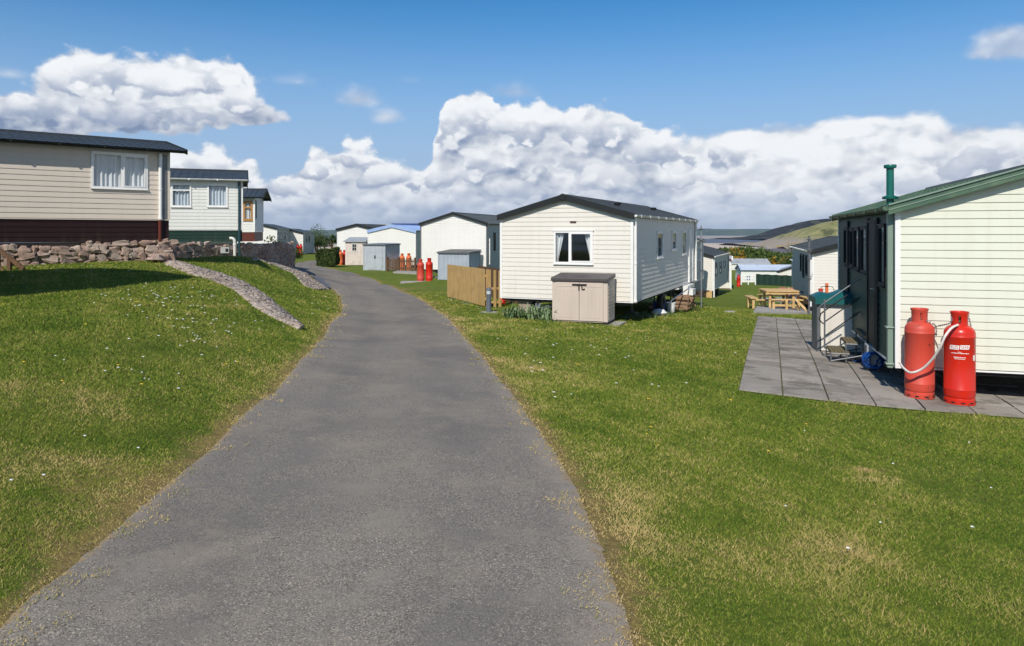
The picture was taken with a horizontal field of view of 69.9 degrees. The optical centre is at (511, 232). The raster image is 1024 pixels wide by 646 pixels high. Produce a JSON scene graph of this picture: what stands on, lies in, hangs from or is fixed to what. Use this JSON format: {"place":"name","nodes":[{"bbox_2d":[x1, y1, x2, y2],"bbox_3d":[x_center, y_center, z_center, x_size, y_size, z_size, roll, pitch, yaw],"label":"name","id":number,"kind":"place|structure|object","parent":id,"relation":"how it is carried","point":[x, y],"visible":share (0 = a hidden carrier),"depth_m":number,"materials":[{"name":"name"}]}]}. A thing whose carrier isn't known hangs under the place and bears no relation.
{"place":"outdoors","nodes":[
{"label":"outdoors","id":0,"kind":"place"},
{"bbox_2d":[180,235,336,243],"bbox_3d":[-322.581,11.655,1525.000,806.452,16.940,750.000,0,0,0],"label":"wooded hill","id":1,"kind":"structure","parent":0,"point":[236,242],"depth_m":1272.99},
{"bbox_2d":[0,260,632,645],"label":"road","id":2,"kind":"structure","parent":0,"point":[369,501],"depth_m":4.38,"materials":[{"name":"asphalt"}]},
{"bbox_2d":[313,276,330,287],"bbox_3d":[-8.913,2.045,33.454,0.621,0.409,9.144,0,0,-18],"label":"road patch","id":3,"kind":"object","parent":2,"relation":"on","point":[321,281],"visible":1,"depth_m":30.45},
{"bbox_2d":[1,326,643,645],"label":"grit","id":4,"kind":"object","parent":2,"relation":"on","point":[299,436],"visible":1,"depth_m":4.18,"materials":[{"name":"gravel"}]},
{"bbox_2d":[32,235,792,253],"bbox_3d":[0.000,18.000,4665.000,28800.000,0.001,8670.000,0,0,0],"label":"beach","id":5,"kind":"structure","parent":0,"point":[712,243],"depth_m":1360.74,"materials":[{"name":"sand"}]},
{"bbox_2d":[0,253,1023,645],"bbox_3d":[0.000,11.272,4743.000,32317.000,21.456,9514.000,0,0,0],"label":"ground","id":6,"kind":"structure","parent":0,"point":[732,297],"depth_m":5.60,"materials":[{"name":"plant"}]},
{"bbox_2d":[0,248,24,270],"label":"stair handrail","id":7,"kind":"object","parent":6,"relation":"on","point":[11,260],"visible":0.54,"depth_m":18.16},
{"bbox_2d":[0,238,180,265],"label":"stone wall","id":8,"kind":"structure","parent":6,"relation":"on","point":[28,254],"depth_m":20.57,"materials":[{"name":"stone"}]},
{"bbox_2d":[0,129,187,241],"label":"static caravan","id":9,"kind":"object","parent":8,"relation":"on","point":[59,187],"visible":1,"depth_m":20.61,"materials":[{"name":"white plastic"}]},
{"bbox_2d":[90,151,148,190],"bbox_3d":[-11.342,-1.778,21.175,1.509,1.063,0.183,0,0,-40],"label":"window","id":10,"kind":"structure","parent":9,"relation":"in","point":[109,170],"depth_m":21.17,"materials":[{"name":"white plastic"}]},
{"bbox_2d":[0,168,248,255],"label":"static caravan","id":11,"kind":"object","parent":6,"relation":"on","point":[206,205],"visible":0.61,"depth_m":30.87,"materials":[{"name":"white plastic"}]},
{"bbox_2d":[171,183,191,207],"bbox_3d":[-13.772,-1.559,30.503,0.818,1.013,0.186,0,0,-20],"label":"window","id":12,"kind":"structure","parent":11,"relation":"in","point":[180,192],"depth_m":30.51,"materials":[{"name":"white plastic"}]},
{"bbox_2d":[207,183,227,207],"bbox_3d":[-12.451,-1.571,30.992,0.843,1.002,0.187,0,0,-20],"label":"window","id":13,"kind":"structure","parent":11,"relation":"in","point":[217,194],"depth_m":31.02,"materials":[{"name":"white plastic"}]},
{"bbox_2d":[221,247,228,255],"bbox_3d":[-11.775,0.939,30.053,0.320,0.700,0.128,0,0,-18],"label":"meter box","id":14,"kind":"object","parent":6,"relation":"on","point":[224,250],"visible":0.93,"depth_m":30.00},
{"bbox_2d":[169,241,295,266],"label":"stone wall","id":15,"kind":"structure","parent":6,"relation":"on","point":[283,253],"depth_m":32.03,"materials":[{"name":"stone"}]},
{"bbox_2d":[229,237,236,255],"bbox_3d":[-11.494,0.666,30.183,0.276,1.000,0.140,0,0,-15],"label":"drain pipe","id":16,"kind":"object","parent":6,"relation":"on","point":[234,244],"visible":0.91,"depth_m":30.15,"materials":[{"name":"beige"}]},
{"bbox_2d":[162,260,304,329],"bbox_3d":[-6.871,1.370,18.271,1.812,1.200,9.864,0,0,-40],"label":"rubble edging","id":17,"kind":"object","parent":6,"relation":"on","point":[260,300],"visible":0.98,"depth_m":17.24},
{"bbox_2d":[145,249,175,261],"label":"corner stones","id":18,"kind":"object","parent":17,"relation":"on","point":[163,255],"visible":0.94,"depth_m":21.23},
{"bbox_2d":[242,188,271,240],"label":"static caravan","id":19,"kind":"object","parent":6,"relation":"on","point":[253,200],"visible":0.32,"depth_m":43.06,"materials":[{"name":"white plastic"}]},
{"bbox_2d":[243,201,252,220],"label":"window","id":20,"kind":"structure","parent":19,"relation":"in","point":[247,205],"depth_m":42.97,"materials":[{"name":"brown wood"}]},
{"bbox_2d":[237,224,291,243],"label":"static caravan","id":21,"kind":"object","parent":6,"relation":"on","point":[273,230],"visible":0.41,"depth_m":71.97,"materials":[{"name":"white plastic"}]},
{"bbox_2d":[264,235,282,242],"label":"garden bush","id":22,"kind":"object","parent":6,"relation":"on","point":[268,241],"visible":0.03,"depth_m":49.91,"materials":[{"name":"green plant"}]},
{"bbox_2d":[253,258,328,289],"bbox_3d":[-9.592,1.609,32.806,2.691,1.422,13.542,0,0,-14],"label":"cobble apron","id":23,"kind":"object","parent":6,"relation":"on","point":[305,279],"visible":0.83,"depth_m":29.47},
{"bbox_2d":[278,229,314,253],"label":"static caravan","id":24,"kind":"object","parent":6,"relation":"on","point":[304,238],"visible":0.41,"depth_m":81.24,"materials":[{"name":"white plastic"}]},
{"bbox_2d":[295,248,303,258],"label":"garden bush","id":25,"kind":"object","parent":6,"relation":"on","point":[298,256],"visible":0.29,"depth_m":62.99,"materials":[{"name":"green plant"}]},
{"bbox_2d":[310,224,326,250],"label":"garden bush","id":26,"kind":"object","parent":6,"relation":"on","point":[318,242],"visible":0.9,"depth_m":91.33,"materials":[{"name":"green plant"}]},
{"bbox_2d":[315,228,329,247],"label":"garden bush","id":27,"kind":"object","parent":6,"relation":"on","point":[326,245],"visible":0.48,"depth_m":95.71,"materials":[{"name":"green plant"}]},
{"bbox_2d":[315,247,339,266],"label":"hedge","id":28,"kind":"object","parent":6,"relation":"on","point":[327,255],"visible":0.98,"depth_m":58.04,"materials":[{"name":"green plant"}]},
{"bbox_2d":[324,234,336,257],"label":"cordyline tree","id":29,"kind":"object","parent":6,"relation":"on","point":[331,241],"visible":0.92,"depth_m":75.92,"materials":[{"name":"green plant"}]},
{"bbox_2d":[339,250,342,264],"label":"gas bottle","id":30,"kind":"object","parent":6,"relation":"on","point":[341,257],"visible":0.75,"depth_m":62.35,"materials":[{"name":"orange metal"}]},
{"bbox_2d":[343,237,367,264],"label":"garden shed","id":31,"kind":"structure","parent":6,"relation":"on","point":[353,250],"depth_m":62.38,"materials":[{"name":"white plastic"}]},
{"bbox_2d":[335,224,385,252],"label":"static caravan","id":32,"kind":"object","parent":6,"relation":"on","point":[352,230],"visible":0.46,"depth_m":66.25,"materials":[{"name":"beige"}]},
{"bbox_2d":[362,243,400,270],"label":"metal shed","id":33,"kind":"structure","parent":6,"relation":"on","point":[375,255],"depth_m":51.68,"materials":[{"name":"metal"}]},
{"bbox_2d":[368,247,375,269],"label":"door","id":34,"kind":"structure","parent":33,"relation":"in","point":[371,250],"depth_m":51.68,"materials":[{"name":"grey metal"}]},
{"bbox_2d":[375,247,381,269],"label":"door","id":35,"kind":"structure","parent":33,"relation":"in","point":[378,250],"depth_m":51.44,"materials":[{"name":"grey metal"}]},
{"bbox_2d":[367,224,419,266],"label":"static caravan","id":36,"kind":"object","parent":6,"relation":"on","point":[407,237],"visible":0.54,"depth_m":59.73,"materials":[{"name":"beige"}]},
{"bbox_2d":[386,257,415,270],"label":"picket fence","id":37,"kind":"object","parent":6,"relation":"on","point":[398,261],"visible":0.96,"depth_m":50.01,"materials":[{"name":"wood"}]},
{"bbox_2d":[393,271,416,273],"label":"slab base","id":38,"kind":"object","parent":6,"relation":"on","point":[406,272],"visible":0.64,"depth_m":46.75,"materials":[{"name":"concrete"}]},
{"bbox_2d":[392,223,417,224],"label":"static caravan","id":39,"kind":"object","parent":6,"relation":"on","point":[406,223],"visible":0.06,"depth_m":75.81,"materials":[{"name":"white"}]},
{"bbox_2d":[406,253,410,270],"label":"gas bottle","id":40,"kind":"object","parent":6,"relation":"on","point":[408,256],"visible":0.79,"depth_m":52.37,"materials":[{"name":"orange metal"}]},
{"bbox_2d":[417,259,423,280],"bbox_3d":[-4.665,1.923,37.379,0.366,1.182,0.361,0,2,0],"label":"gas bottle","id":41,"kind":"object","parent":6,"relation":"on","point":[420,270],"visible":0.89,"depth_m":37.24,"materials":[{"name":"red metal"}]},
{"bbox_2d":[426,258,432,280],"bbox_3d":[-4.223,1.890,37.400,0.370,1.195,0.365,0,0,0],"label":"gas bottle","id":42,"kind":"object","parent":6,"relation":"on","point":[429,270],"visible":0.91,"depth_m":37.26,"materials":[{"name":"red metal"}]},
{"bbox_2d":[418,212,499,277],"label":"static caravan","id":43,"kind":"object","parent":6,"relation":"on","point":[459,230],"visible":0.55,"depth_m":41.22,"materials":[{"name":"white plastic"}]},
{"bbox_2d":[437,249,481,279],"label":"metal shed","id":44,"kind":"structure","parent":6,"relation":"on","point":[465,257],"depth_m":39.41,"materials":[{"name":"metal"}]},
{"bbox_2d":[447,264,488,305],"bbox_3d":[-1.538,1.787,24.843,0.163,1.311,3.906,0,0,-23],"label":"timber fence","id":45,"kind":"object","parent":6,"relation":"on","point":[465,283],"visible":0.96,"depth_m":24.52,"materials":[{"name":"wood"}]},
{"bbox_2d":[481,287,495,312],"bbox_3d":[-0.662,1.922,20.860,0.600,0.740,0.591,0,0,0],"label":"bollard light","id":46,"kind":"object","parent":6,"relation":"on","point":[488,299],"visible":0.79,"depth_m":20.80,"materials":[{"name":"metal"}]},
{"bbox_2d":[487,270,501,306],"bbox_3d":[-0.540,1.771,23.066,0.520,1.230,0.070,0,0,-25],"label":"timber fence","id":47,"kind":"object","parent":6,"relation":"on","point":[494,301],"visible":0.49,"depth_m":23.04,"materials":[{"name":"wood"}]},
{"bbox_2d":[478,266,517,303],"bbox_3d":[-0.587,1.902,26.939,0.163,1.232,4.244,0,0,-19],"label":"timber fence","id":48,"kind":"object","parent":6,"relation":"on","point":[497,270],"visible":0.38,"depth_m":27.09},
{"bbox_2d":[10,265,991,548],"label":"daisies","id":49,"kind":"object","parent":6,"relation":"on","point":[312,313],"visible":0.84,"depth_m":11.74,"materials":[{"name":"white plant"}]},
{"bbox_2d":[489,303,551,319],"bbox_3d":[0.520,2.095,19.855,2.295,0.428,1.339,0,0,0],"label":"leafy clump","id":50,"kind":"object","parent":6,"relation":"on","point":[516,313],"visible":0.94,"depth_m":19.69,"materials":[{"name":"green plant"}]},
{"bbox_2d":[497,194,698,314],"bbox_3d":[3.516,0.894,24.908,4.360,3.985,10.475,0,0,23],"label":"static caravan","id":51,"kind":"object","parent":6,"relation":"on","point":[642,252],"visible":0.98,"depth_m":20.95,"materials":[{"name":"white plastic"}]},
{"bbox_2d":[553,230,593,264],"bbox_3d":[1.732,0.409,20.498,1.191,0.964,0.189,0,0,24],"label":"window","id":52,"kind":"structure","parent":51,"relation":"in","point":[560,233],"depth_m":20.46,"materials":[{"name":"white plastic"}]},
{"bbox_2d":[656,231,663,258],"bbox_3d":[4.623,0.376,22.890,0.082,0.862,0.878,0,0,24],"label":"window","id":53,"kind":"structure","parent":51,"relation":"in","point":[658,232],"depth_m":22.90,"materials":[{"name":"white plastic"}]},
{"bbox_2d":[671,231,677,250],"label":"window","id":54,"kind":"structure","parent":51,"relation":"in","point":[673,249],"depth_m":25.08,"materials":[{"name":"white plastic"}]},
{"bbox_2d":[682,231,687,255],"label":"window","id":55,"kind":"structure","parent":51,"relation":"in","point":[685,232],"depth_m":27.00,"materials":[{"name":"white plastic"}]},
{"bbox_2d":[688,229,692,281],"bbox_3d":[6.819,0.863,27.874,0.097,2.000,0.818,0,0,24],"label":"door","id":56,"kind":"structure","parent":51,"relation":"in","point":[690,231],"depth_m":27.76,"materials":[{"name":"white plastic"}]},
{"bbox_2d":[597,321,625,325],"bbox_3d":[2.046,2.442,19.617,1.850,0.106,1.020,0,0,20],"label":"slab base","id":57,"kind":"object","parent":6,"relation":"on","point":[619,322],"visible":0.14,"depth_m":19.29,"materials":[{"name":"concrete"}]},
{"bbox_2d":[551,272,615,324],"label":"garden store","id":58,"kind":"structure","parent":57,"relation":"on","point":[583,297],"depth_m":19.23,"materials":[{"name":"beige plastic"}]},
{"bbox_2d":[556,282,578,320],"bbox_3d":[1.463,1.805,19.337,0.635,1.000,0.049,0,0,20],"label":"door","id":59,"kind":"structure","parent":58,"relation":"in","point":[567,294],"depth_m":19.31,"materials":[{"name":"beige plastic"}]},
{"bbox_2d":[572,282,602,321],"bbox_3d":[1.974,1.805,19.131,0.825,1.000,0.086,0,0,20],"label":"door","id":60,"kind":"structure","parent":58,"relation":"in","point":[590,294],"depth_m":19.10,"materials":[{"name":"beige plastic"}]},
{"bbox_2d":[615,313,643,319],"bbox_3d":[3.095,2.387,21.112,1.395,0.153,1.249,0,0,0],"label":"grass tuft","id":61,"kind":"object","parent":6,"relation":"on","point":[621,317],"visible":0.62,"depth_m":21.03,"materials":[{"name":"green plant"}]},
{"bbox_2d":[620,312,668,318],"bbox_3d":[3.952,2.479,22.341,1.546,0.190,1.092,0,0,26],"label":"grass tuft","id":62,"kind":"object","parent":6,"relation":"on","point":[644,315],"visible":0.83,"depth_m":22.35,"materials":[{"name":"green plant"}]},
{"bbox_2d":[651,301,664,311],"bbox_3d":[4.926,2.510,24.675,0.400,0.400,0.350,0,0,0],"label":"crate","id":63,"kind":"object","parent":6,"relation":"on","point":[653,306],"visible":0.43,"depth_m":24.53,"materials":[{"name":"blue plastic"}]},
{"bbox_2d":[651,309,666,315],"bbox_3d":[4.733,2.553,23.600,0.520,0.230,0.520,0,0,0],"label":"sack","id":64,"kind":"object","parent":6,"relation":"on","point":[659,312],"visible":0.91,"depth_m":23.43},
{"bbox_2d":[648,307,688,312],"bbox_3d":[5.390,2.621,25.162,1.530,0.236,1.189,0,0,0],"label":"grass tuft","id":65,"kind":"object","parent":6,"relation":"on","point":[680,311],"visible":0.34,"depth_m":25.12,"materials":[{"name":"green plant"}]},
{"bbox_2d":[666,302,675,311],"bbox_3d":[5.417,2.539,25.000,0.350,0.330,0.350,0,0,0],"label":"bucket","id":66,"kind":"object","parent":6,"relation":"on","point":[668,306],"visible":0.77,"depth_m":24.89,"materials":[{"name":"white plastic"}]},
{"bbox_2d":[664,238,705,295],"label":"static caravan","id":67,"kind":"object","parent":6,"relation":"on","point":[698,260],"visible":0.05,"depth_m":42.15,"materials":[{"name":"white plastic"}]},
{"bbox_2d":[694,226,702,306],"bbox_3d":[7.302,1.342,27.975,0.642,3.224,0.327,0,0,-23],"label":"aerial pole","id":68,"kind":"object","parent":6,"relation":"on","point":[701,249],"visible":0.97,"depth_m":27.91,"materials":[{"name":"metal"}]},
{"bbox_2d":[678,245,729,297],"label":"static caravan","id":69,"kind":"object","parent":6,"relation":"on","point":[715,269],"visible":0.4,"depth_m":47.17,"materials":[{"name":"white plastic"}]},
{"bbox_2d":[719,255,732,288],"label":"static caravan","id":70,"kind":"object","parent":6,"relation":"on","point":[727,285],"visible":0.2,"depth_m":60.05,"materials":[{"name":"beige"}]},
{"bbox_2d":[737,275,740,286],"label":"gas bottle","id":71,"kind":"object","parent":6,"relation":"on","point":[738,281],"visible":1,"depth_m":65.90,"materials":[{"name":"red metal"}]},
{"bbox_2d":[741,274,755,284],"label":"white rail fence","id":72,"kind":"object","parent":6,"relation":"on","point":[748,278],"visible":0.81,"depth_m":74.00,"materials":[{"name":"plastic"}]},
{"bbox_2d":[732,258,770,269],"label":"static caravan","id":73,"kind":"object","parent":6,"relation":"on","point":[735,261],"visible":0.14,"depth_m":122.94,"materials":[{"name":"white plastic"}]},
{"bbox_2d":[713,245,792,261],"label":"scrub","id":74,"kind":"object","parent":6,"relation":"on","point":[778,254],"visible":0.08,"depth_m":182.99,"materials":[{"name":"green plant"}]},
{"bbox_2d":[741,247,770,258],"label":"scrub tree","id":75,"kind":"object","parent":6,"relation":"on","point":[751,252],"visible":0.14,"depth_m":132.33,"materials":[{"name":"green plant"}]},
{"bbox_2d":[728,246,786,264],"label":"gorse","id":76,"kind":"object","parent":6,"relation":"on","point":[772,262],"visible":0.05,"depth_m":130.03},
{"bbox_2d":[745,250,771,263],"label":"scrub tree","id":77,"kind":"object","parent":6,"relation":"on","point":[760,254],"visible":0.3,"depth_m":125.50,"materials":[{"name":"green plant"}]},
{"bbox_2d":[735,264,790,280],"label":"static caravan","id":78,"kind":"object","parent":6,"relation":"on","point":[769,269],"visible":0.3,"depth_m":90.09,"materials":[{"name":"white plastic"}]},
{"bbox_2d":[756,274,792,286],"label":"screen fence","id":79,"kind":"object","parent":6,"relation":"on","point":[774,280],"visible":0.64,"depth_m":72.69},
{"bbox_2d":[753,297,811,314],"bbox_3d":[14.870,3.881,40.377,3.142,1.993,29.658,0,0,22],"label":"concrete pad","id":80,"kind":"object","parent":6,"relation":"on","point":[777,309],"visible":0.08,"depth_m":29.02,"materials":[{"name":"concrete"}]},
{"bbox_2d":[744,288,811,309],"bbox_3d":[11.429,2.821,31.400,2.600,0.775,2.600,0,0,6],"label":"picnic table","id":81,"kind":"object","parent":80,"relation":"on","point":[770,293],"visible":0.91,"depth_m":30.98,"materials":[{"name":"wood"}]},
{"bbox_2d":[776,266,790,275],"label":"static caravan","id":82,"kind":"object","parent":6,"relation":"on","point":[785,271],"visible":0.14,"depth_m":79.68,"materials":[{"name":"beige"}]},
{"bbox_2d":[776,243,792,264],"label":"scrub tree","id":83,"kind":"object","parent":6,"relation":"on","point":[783,262],"visible":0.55,"depth_m":122.65,"materials":[{"name":"green plant"}]},
{"bbox_2d":[790,258,792,285],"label":"static caravan","id":84,"kind":"object","parent":6,"relation":"on","point":[791,259],"visible":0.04,"depth_m":63.86,"materials":[{"name":"beige"}]},
{"bbox_2d":[781,291,806,304],"bbox_3d":[13.085,3.022,33.760,1.380,0.641,0.530,0,0,-15],"label":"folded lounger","id":85,"kind":"object","parent":6,"relation":"on","point":[790,296],"visible":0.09,"depth_m":33.60,"materials":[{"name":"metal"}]},
{"bbox_2d":[803,236,811,313],"bbox_3d":[11.505,1.693,28.227,0.502,3.144,0.257,0,0,-23],"label":"aerial pole","id":86,"kind":"object","parent":6,"relation":"on","point":[809,250],"visible":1,"depth_m":28.16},
{"bbox_2d":[789,236,837,306],"bbox_3d":[15.561,2.063,34.326,4.141,3.810,10.910,0,0,17],"label":"static caravan","id":87,"kind":"object","parent":6,"relation":"on","point":[824,262],"visible":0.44,"depth_m":29.78,"materials":[{"name":"white plastic"}]},
{"bbox_2d":[802,254,803,277],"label":"window","id":88,"kind":"structure","parent":87,"relation":"in","point":[802,254],"depth_m":33.69,"materials":[{"name":"black glass"}]},
{"bbox_2d":[804,255,807,275],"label":"window","id":89,"kind":"structure","parent":87,"relation":"in","point":[806,266],"depth_m":31.99,"materials":[{"name":"black glass"}]},
{"bbox_2d":[864,343,880,370],"bbox_3d":[6.399,2.243,13.013,0.232,0.520,0.300,0,0,17],"label":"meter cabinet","id":90,"kind":"object","parent":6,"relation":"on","point":[868,347],"visible":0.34,"depth_m":12.88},
{"bbox_2d":[738,316,1023,418],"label":"paving","id":91,"kind":"structure","parent":6,"relation":"on","point":[884,387],"depth_m":11.80,"materials":[{"name":"concrete"}]},
{"bbox_2d":[809,289,864,353],"bbox_3d":[6.937,1.851,15.566,1.050,1.287,0.920,0,0,14],"label":"storage box","id":92,"kind":"object","parent":91,"relation":"on","point":[816,299],"visible":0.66,"depth_m":15.26,"materials":[{"name":"beige"}]},
{"bbox_2d":[818,279,884,366],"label":"entrance steps","id":93,"kind":"structure","parent":91,"relation":"on","point":[840,350],"depth_m":14.20,"materials":[{"name":"metal"}]},
{"bbox_2d":[849,352,884,368],"bbox_3d":[6.612,2.291,13.684,0.461,0.404,2.179,0,0,21],"label":"hose coil","id":94,"kind":"object","parent":91,"relation":"on","point":[867,355],"visible":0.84,"depth_m":12.80,"materials":[{"name":"blue plastic"}]},
{"bbox_2d":[904,307,934,399],"bbox_3d":[5.930,1.740,10.659,0.398,1.285,0.400,0,0,0],"label":"gas bottle","id":95,"kind":"object","parent":91,"relation":"on","point":[919,341],"visible":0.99,"depth_m":10.51,"materials":[{"name":"red metal"}]},
{"bbox_2d":[943,310,975,405],"bbox_3d":[6.280,1.745,10.280,0.398,1.285,0.398,0,0,0],"label":"gas bottle","id":96,"kind":"object","parent":91,"relation":"on","point":[959,365],"visible":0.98,"depth_m":10.13,"materials":[{"name":"red metal"}]},
{"bbox_2d":[898,324,958,373],"bbox_3d":[5.840,1.636,10.429,0.310,0.748,0.858,0,0,-31],"label":"gas hose","id":97,"kind":"object","parent":96,"relation":"attached to","point":[934,355],"visible":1,"depth_m":10.17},
{"bbox_2d":[926,317,951,335],"bbox_3d":[6.074,1.336,10.495,0.238,0.316,0.470,0,0,0],"label":"safety chain","id":98,"kind":"object","parent":96,"relation":"attached to","point":[935,327],"visible":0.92,"depth_m":10.54,"materials":[{"name":"metal"}]},
{"bbox_2d":[829,164,1023,391],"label":"static caravan","id":99,"kind":"object","parent":6,"relation":"on","point":[941,251],"visible":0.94,"depth_m":10.81,"materials":[{"name":"white plastic"}]},
{"bbox_2d":[842,227,846,266],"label":"window","id":100,"kind":"structure","parent":99,"relation":"in","point":[844,228],"depth_m":16.06,"materials":[{"name":"black glass"}]},
{"bbox_2d":[848,228,852,267],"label":"window","id":101,"kind":"structure","parent":99,"relation":"in","point":[850,229],"depth_m":15.22,"materials":[{"name":"black glass"}]},
{"bbox_2d":[852,227,859,271],"bbox_3d":[6.827,0.321,14.503,0.082,0.866,0.675,0,0,17],"label":"window","id":102,"kind":"structure","parent":99,"relation":"in","point":[856,230],"depth_m":14.59,"materials":[{"name":"black glass"}]},
{"bbox_2d":[859,226,865,274],"bbox_3d":[6.575,0.322,13.686,0.082,0.900,0.727,0,0,17],"label":"window","id":103,"kind":"structure","parent":99,"relation":"in","point":[862,228],"depth_m":13.79,"materials":[{"name":"black glass"}]},
{"bbox_2d":[867,219,874,347],"bbox_3d":[6.286,0.867,12.823,0.097,2.192,0.824,0,0,17],"label":"door","id":104,"kind":"structure","parent":99,"relation":"in","point":[870,223],"depth_m":12.85,"materials":[{"name":"metal"}]},
{"bbox_2d":[876,224,885,287],"bbox_3d":[6.063,0.369,12.003,0.082,1.033,0.602,0,0,17],"label":"window","id":105,"kind":"structure","parent":99,"relation":"in","point":[881,284],"depth_m":12.11,"materials":[{"name":"black glass"}]},
{"bbox_2d":[0,0,1023,229],"label":"sky","id":106,"kind":"structure","parent":0,"point":[720,114],"materials":[{"name":"blue"}]},
{"bbox_2d":[306,229,771,234],"bbox_3d":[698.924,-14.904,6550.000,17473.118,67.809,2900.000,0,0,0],"label":"hills","id":107,"kind":"structure","parent":0,"point":[720,231],"depth_m":5820.93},
{"bbox_2d":[710,219,831,239],"bbox_3d":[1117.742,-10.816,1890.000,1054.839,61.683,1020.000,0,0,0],"label":"headland","id":108,"kind":"structure","parent":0,"point":[772,233],"depth_m":1859.59,"materials":[{"name":"plant"}]},
{"bbox_2d":[719,220,837,248],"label":"dune","id":109,"kind":"structure","parent":0,"point":[822,230],"depth_m":898.57,"materials":[{"name":"green plant"}]},
{"bbox_3d":[5.866,2.538,25.557,0.500,0.161,0.163,-4,26,0],"label":"log","id":110,"kind":"object","parent":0,"visible":0},
{"bbox_2d":[673,300,687,305],"bbox_3d":[5.851,2.453,25.479,0.500,0.140,0.142,7,11,0],"label":"log","id":111,"kind":"object","parent":110,"relation":"on","point":[681,303],"visible":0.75,"depth_m":25.42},
{"bbox_2d":[674,297,688,300],"bbox_3d":[5.906,2.309,25.544,0.500,0.117,0.116,4,-4,0],"label":"log","id":112,"kind":"object","parent":111,"relation":"on","point":[681,299],"visible":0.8,"depth_m":25.50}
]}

